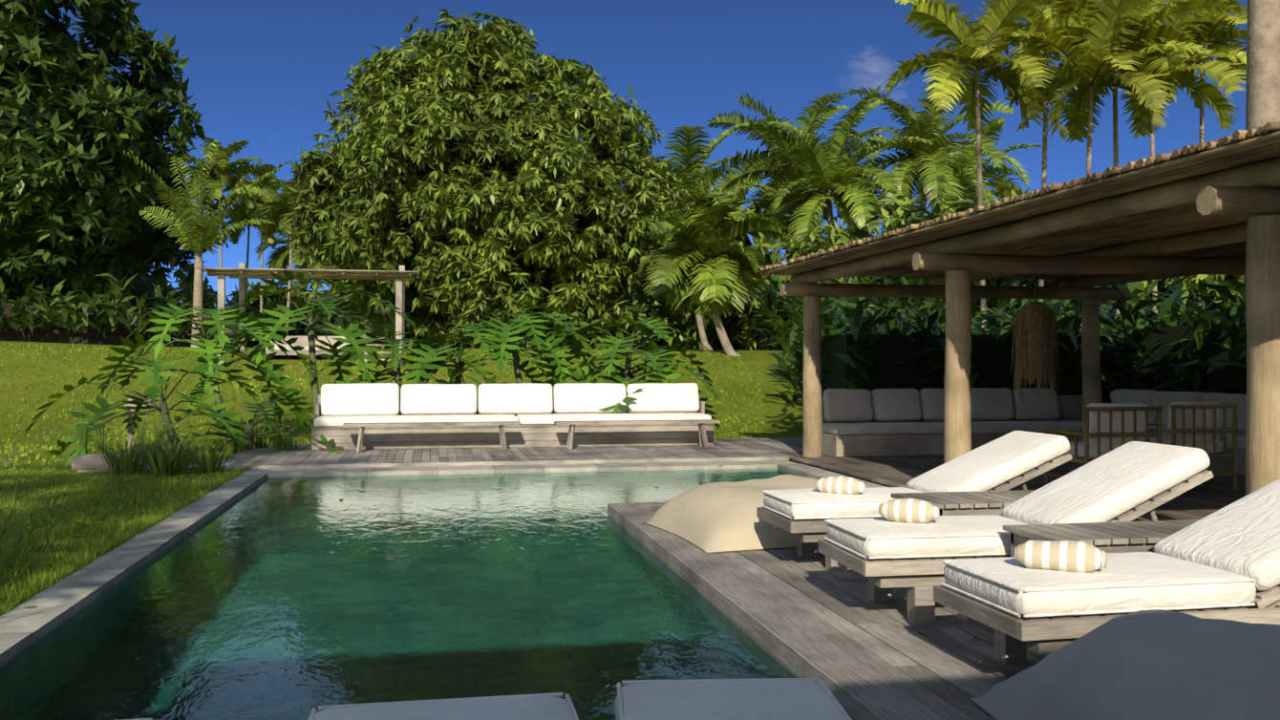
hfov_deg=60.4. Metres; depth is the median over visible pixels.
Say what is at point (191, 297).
shrub
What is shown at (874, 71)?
cloud
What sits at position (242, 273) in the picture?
garden pavilion
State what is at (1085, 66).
slender palm
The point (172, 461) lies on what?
grass clumps
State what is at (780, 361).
shrubs
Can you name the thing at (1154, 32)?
slender palm
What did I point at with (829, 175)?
coconut palm
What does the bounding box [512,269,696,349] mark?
bush
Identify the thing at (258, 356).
philodendrons
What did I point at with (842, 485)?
bolster pillow
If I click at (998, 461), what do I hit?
lounger cushion
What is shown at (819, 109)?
coconut palm
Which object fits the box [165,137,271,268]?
slender palm
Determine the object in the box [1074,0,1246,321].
slender palm
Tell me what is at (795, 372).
shrubs
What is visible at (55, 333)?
hedge
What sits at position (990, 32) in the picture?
slender palm
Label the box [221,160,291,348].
slender palm
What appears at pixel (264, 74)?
sky
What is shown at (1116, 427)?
bamboo armchair cushions
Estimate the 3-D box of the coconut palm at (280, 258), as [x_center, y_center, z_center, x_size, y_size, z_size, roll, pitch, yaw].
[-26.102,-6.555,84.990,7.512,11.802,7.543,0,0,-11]
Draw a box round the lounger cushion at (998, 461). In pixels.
[761,430,1069,519]
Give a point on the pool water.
(259, 602)
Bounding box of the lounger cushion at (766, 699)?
[615,678,852,719]
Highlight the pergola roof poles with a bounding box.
[759,121,1279,279]
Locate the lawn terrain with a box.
[0,340,803,616]
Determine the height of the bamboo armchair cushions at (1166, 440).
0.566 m
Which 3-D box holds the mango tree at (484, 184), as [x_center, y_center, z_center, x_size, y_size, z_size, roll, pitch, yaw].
[-5.463,-6.431,40.775,14.444,12.615,14.101,0,0,-11]
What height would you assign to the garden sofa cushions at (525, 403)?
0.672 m
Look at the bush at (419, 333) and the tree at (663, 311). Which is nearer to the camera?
the tree at (663, 311)
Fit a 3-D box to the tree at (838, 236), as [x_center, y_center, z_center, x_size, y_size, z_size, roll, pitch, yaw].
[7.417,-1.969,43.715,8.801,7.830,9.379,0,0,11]
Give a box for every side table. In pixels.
[890,490,1035,515]
[1002,519,1278,607]
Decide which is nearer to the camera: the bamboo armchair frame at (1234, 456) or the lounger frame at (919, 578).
the lounger frame at (919, 578)
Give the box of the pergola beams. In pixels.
[779,156,1279,495]
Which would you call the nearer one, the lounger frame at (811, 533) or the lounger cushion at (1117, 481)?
the lounger cushion at (1117, 481)
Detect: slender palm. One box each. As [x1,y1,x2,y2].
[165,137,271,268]
[217,193,286,313]
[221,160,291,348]
[233,173,313,336]
[882,0,1095,329]
[958,0,1123,301]
[1003,0,1213,326]
[1024,0,1245,319]
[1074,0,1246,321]
[1136,0,1247,305]
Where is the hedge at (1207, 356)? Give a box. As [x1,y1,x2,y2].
[1099,275,1246,396]
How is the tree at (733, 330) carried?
on the lawn terrain
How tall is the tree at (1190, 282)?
8.141 m
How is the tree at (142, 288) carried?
on the lawn terrain
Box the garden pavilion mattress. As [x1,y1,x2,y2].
[265,346,341,350]
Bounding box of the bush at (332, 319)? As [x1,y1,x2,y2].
[267,261,379,348]
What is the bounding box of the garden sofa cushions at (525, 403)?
[313,383,711,426]
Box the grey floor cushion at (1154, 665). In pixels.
[968,609,1279,719]
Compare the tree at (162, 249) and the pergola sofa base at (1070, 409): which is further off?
the tree at (162, 249)
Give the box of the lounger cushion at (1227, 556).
[941,478,1279,618]
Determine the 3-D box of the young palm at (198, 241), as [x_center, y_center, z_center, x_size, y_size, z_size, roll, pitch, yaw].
[-15.734,-4.123,39.701,5.728,7.797,4.888,0,0,16]
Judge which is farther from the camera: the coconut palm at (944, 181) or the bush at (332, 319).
the bush at (332, 319)
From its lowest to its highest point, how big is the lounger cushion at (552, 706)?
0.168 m
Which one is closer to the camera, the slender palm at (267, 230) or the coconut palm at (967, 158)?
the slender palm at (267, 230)
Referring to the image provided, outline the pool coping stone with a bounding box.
[0,460,886,665]
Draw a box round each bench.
[342,421,519,453]
[554,419,720,449]
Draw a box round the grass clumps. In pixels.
[0,408,303,564]
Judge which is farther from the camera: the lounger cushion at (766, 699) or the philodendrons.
the philodendrons
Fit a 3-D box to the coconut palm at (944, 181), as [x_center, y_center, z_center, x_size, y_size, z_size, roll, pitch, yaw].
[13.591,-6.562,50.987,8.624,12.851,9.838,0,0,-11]
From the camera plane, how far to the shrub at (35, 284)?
65.26 m
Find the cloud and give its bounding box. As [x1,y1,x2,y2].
[832,48,955,106]
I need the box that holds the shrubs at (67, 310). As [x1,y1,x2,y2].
[0,273,209,338]
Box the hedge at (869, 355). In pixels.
[767,277,1243,408]
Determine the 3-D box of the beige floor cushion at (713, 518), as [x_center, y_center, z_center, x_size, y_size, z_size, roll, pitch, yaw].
[1.061,1.173,8.857,1.700,0.425,1.600,0,0,-17]
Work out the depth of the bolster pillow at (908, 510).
6.06 m
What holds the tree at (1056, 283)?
on the lawn terrain
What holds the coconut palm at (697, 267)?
on the lawn terrain
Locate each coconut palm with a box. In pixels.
[254,213,333,282]
[608,122,792,349]
[637,191,783,356]
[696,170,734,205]
[702,92,888,261]
[715,82,933,253]
[841,67,1031,217]
[874,115,1042,217]
[982,181,1029,283]
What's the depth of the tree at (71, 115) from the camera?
47.05 m
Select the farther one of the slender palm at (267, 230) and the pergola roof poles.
the slender palm at (267, 230)
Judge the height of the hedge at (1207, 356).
3.252 m
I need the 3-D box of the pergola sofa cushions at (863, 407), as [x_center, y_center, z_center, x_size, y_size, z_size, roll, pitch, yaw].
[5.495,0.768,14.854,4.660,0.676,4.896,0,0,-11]
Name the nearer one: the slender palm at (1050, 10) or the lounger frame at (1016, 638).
the lounger frame at (1016, 638)
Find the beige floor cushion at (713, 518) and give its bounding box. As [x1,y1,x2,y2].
[641,474,818,554]
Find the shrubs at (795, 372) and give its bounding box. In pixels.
[767,297,1159,405]
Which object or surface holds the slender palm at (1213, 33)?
on the lawn terrain
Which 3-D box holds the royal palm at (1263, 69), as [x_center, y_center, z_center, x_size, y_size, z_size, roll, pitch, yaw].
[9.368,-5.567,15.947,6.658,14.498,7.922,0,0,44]
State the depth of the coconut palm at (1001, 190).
41.33 m
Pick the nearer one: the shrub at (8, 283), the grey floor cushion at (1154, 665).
the grey floor cushion at (1154, 665)
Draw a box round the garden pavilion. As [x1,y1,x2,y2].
[197,262,419,367]
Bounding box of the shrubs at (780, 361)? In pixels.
[764,298,1109,387]
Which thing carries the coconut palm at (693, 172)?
on the lawn terrain
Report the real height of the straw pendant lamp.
1.866 m
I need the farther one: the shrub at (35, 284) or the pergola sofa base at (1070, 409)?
the shrub at (35, 284)
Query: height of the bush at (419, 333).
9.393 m
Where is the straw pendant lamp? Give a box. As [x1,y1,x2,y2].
[1010,274,1060,405]
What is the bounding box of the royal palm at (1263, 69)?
[1242,0,1279,321]
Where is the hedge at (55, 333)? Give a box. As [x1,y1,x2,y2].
[0,301,250,347]
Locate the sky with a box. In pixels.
[8,0,1247,307]
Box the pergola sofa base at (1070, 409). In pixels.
[821,395,1245,475]
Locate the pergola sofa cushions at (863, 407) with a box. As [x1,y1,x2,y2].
[822,387,1246,449]
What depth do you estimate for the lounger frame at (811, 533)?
7.42 m
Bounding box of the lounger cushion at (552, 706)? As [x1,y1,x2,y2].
[307,692,579,719]
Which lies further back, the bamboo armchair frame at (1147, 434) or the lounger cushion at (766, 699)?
the bamboo armchair frame at (1147, 434)
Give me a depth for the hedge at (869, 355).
18.59 m
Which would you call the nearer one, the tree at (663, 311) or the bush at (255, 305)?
the tree at (663, 311)
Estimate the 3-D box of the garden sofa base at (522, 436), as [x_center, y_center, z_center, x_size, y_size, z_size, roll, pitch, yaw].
[-2.047,0.993,18.309,6.500,0.837,1.065,0,0,-11]
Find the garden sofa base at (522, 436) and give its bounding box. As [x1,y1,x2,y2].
[310,392,714,449]
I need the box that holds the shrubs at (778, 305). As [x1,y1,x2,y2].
[747,275,1151,337]
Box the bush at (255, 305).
[225,278,314,347]
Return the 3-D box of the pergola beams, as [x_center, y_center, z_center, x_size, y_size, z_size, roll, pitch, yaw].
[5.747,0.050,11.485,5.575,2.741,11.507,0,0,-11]
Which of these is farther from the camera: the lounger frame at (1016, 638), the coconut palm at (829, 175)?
the coconut palm at (829, 175)
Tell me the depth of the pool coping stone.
9.49 m
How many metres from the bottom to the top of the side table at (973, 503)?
0.520 m
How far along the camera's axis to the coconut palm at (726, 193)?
78.92 m
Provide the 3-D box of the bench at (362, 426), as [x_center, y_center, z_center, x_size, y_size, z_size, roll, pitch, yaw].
[-3.217,1.197,17.049,2.670,0.451,0.422,0,0,-11]
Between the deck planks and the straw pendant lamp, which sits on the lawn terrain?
the deck planks
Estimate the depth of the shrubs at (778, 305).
35.05 m
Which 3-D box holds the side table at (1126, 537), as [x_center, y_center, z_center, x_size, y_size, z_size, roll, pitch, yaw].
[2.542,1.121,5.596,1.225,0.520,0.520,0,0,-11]
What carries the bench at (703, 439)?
on the deck planks
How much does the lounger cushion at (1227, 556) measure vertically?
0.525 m
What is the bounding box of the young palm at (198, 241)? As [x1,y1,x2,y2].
[123,138,279,347]
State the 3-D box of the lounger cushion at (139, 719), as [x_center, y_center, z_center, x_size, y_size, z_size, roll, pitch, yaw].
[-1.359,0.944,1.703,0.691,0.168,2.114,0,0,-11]
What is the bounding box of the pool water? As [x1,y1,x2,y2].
[0,468,808,719]
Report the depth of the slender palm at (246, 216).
59.53 m
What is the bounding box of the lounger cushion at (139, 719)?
[120,718,156,719]
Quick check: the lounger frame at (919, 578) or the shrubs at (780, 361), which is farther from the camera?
the shrubs at (780, 361)
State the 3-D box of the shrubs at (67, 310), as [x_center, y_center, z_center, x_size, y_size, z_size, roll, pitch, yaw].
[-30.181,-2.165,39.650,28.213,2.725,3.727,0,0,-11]
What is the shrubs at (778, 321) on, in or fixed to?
on the lawn terrain
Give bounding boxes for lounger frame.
[756,453,1072,572]
[818,470,1213,625]
[933,583,1279,663]
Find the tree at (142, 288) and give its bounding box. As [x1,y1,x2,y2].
[6,256,217,341]
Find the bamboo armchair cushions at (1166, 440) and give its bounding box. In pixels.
[1149,401,1223,453]
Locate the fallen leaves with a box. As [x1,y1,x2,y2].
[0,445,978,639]
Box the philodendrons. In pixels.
[22,269,720,466]
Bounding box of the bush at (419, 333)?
[335,297,537,348]
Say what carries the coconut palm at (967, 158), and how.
on the lawn terrain
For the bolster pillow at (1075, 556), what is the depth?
4.67 m
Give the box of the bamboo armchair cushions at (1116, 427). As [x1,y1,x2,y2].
[1063,403,1147,458]
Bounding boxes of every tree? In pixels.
[0,0,204,305]
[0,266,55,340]
[6,256,217,341]
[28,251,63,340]
[31,79,228,343]
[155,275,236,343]
[279,8,700,348]
[622,189,788,349]
[669,259,781,350]
[732,213,883,350]
[821,189,1054,311]
[1024,278,1160,319]
[1108,274,1243,326]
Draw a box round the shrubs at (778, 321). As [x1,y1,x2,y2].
[767,284,1146,366]
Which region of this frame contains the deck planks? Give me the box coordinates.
[77,437,1279,719]
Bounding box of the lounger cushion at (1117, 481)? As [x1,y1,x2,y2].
[824,441,1210,559]
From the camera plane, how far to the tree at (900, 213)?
38.48 m
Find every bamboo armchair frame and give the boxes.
[1043,406,1163,486]
[1148,404,1238,489]
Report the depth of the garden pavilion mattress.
29.87 m

